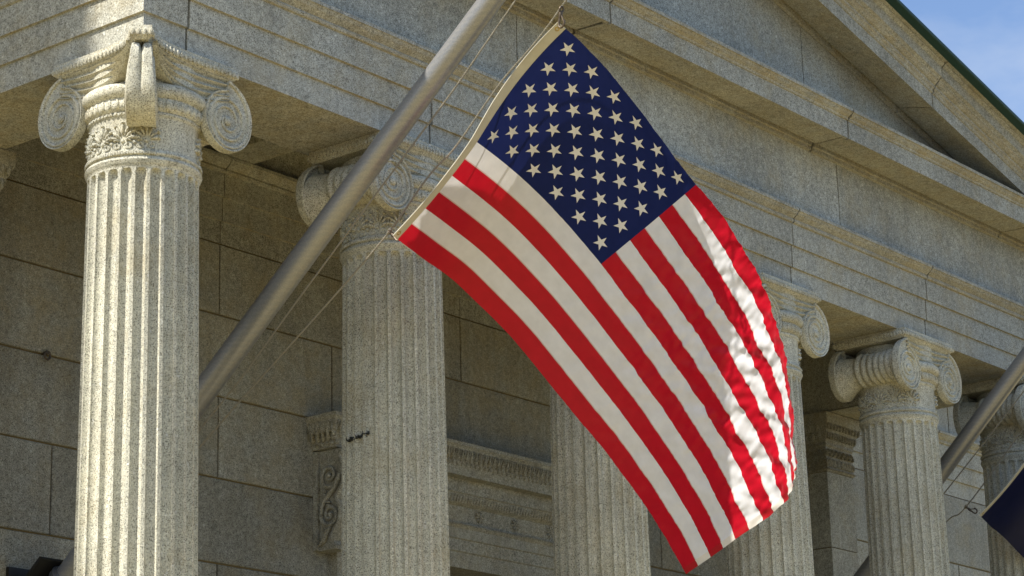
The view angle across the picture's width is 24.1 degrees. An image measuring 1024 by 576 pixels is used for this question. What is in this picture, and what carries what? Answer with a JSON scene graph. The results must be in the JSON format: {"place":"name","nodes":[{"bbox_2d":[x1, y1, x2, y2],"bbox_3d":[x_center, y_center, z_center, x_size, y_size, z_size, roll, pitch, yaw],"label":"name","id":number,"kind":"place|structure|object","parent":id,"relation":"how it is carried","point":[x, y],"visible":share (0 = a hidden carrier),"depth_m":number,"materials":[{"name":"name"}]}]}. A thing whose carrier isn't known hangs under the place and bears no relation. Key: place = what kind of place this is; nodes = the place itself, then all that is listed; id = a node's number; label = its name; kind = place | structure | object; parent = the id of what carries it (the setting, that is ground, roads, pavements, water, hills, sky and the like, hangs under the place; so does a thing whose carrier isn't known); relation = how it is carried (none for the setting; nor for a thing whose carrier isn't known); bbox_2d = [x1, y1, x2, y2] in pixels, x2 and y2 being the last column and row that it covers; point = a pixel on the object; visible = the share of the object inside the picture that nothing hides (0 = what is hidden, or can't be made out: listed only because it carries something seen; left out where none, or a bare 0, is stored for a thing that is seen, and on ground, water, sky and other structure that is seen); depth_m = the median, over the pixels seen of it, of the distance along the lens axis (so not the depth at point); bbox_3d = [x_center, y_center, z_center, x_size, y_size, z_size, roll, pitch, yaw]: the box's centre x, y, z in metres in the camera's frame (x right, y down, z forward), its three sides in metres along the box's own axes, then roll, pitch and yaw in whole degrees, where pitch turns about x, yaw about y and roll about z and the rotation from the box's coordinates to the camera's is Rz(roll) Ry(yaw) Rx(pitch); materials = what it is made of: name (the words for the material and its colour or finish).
{"place":"outdoors","nodes":[
{"label":"outdoors","id":0,"kind":"place"},
{"bbox_2d":[900,0,1023,121],"label":"sky","id":1,"kind":"structure","parent":0,"point":[987,36],"materials":[{"name":"blue"}]},
{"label":"pavement","id":2,"kind":"structure","parent":0,"visible":0},
{"bbox_2d":[0,0,1023,575],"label":"courthouse","id":3,"kind":"structure","parent":2,"relation":"on","point":[174,174],"depth_m":23.90,"materials":[{"name":"stone"}]},
{"bbox_2d":[6,0,504,575],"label":"flagpole","id":4,"kind":"object","parent":3,"relation":"attached to","point":[326,224],"visible":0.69,"depth_m":19.84,"materials":[{"name":"metal"}]},
{"bbox_2d":[198,0,566,448],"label":"halyard","id":5,"kind":"object","parent":4,"relation":"hanging from","point":[389,230],"visible":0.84,"depth_m":19.55,"materials":[{"name":"fabric"}]},
{"bbox_2d":[393,22,796,573],"bbox_3d":[0.556,0.133,19.330,3.114,4.004,2.054,2,-17,-13],"label":"flag","id":6,"kind":"object","parent":5,"relation":"hanging from","point":[566,228],"visible":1,"depth_m":19.53,"materials":[{"name":"multicoloured fabric"}]},
{"bbox_2d":[853,347,1023,575],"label":"flagpole","id":7,"kind":"object","parent":3,"relation":"attached to","point":[978,421],"visible":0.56,"depth_m":29.12,"materials":[{"name":"metal"}]},
{"bbox_2d":[943,391,1023,522],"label":"halyard","id":8,"kind":"object","parent":7,"relation":"hanging from","point":[966,507],"visible":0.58,"depth_m":29.02,"materials":[{"name":"fabric"}]},
{"bbox_2d":[980,463,1023,557],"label":"flag","id":9,"kind":"object","parent":8,"relation":"hanging from","point":[1002,513],"visible":1,"depth_m":29.10,"materials":[{"name":"blue fabric"}]}
]}

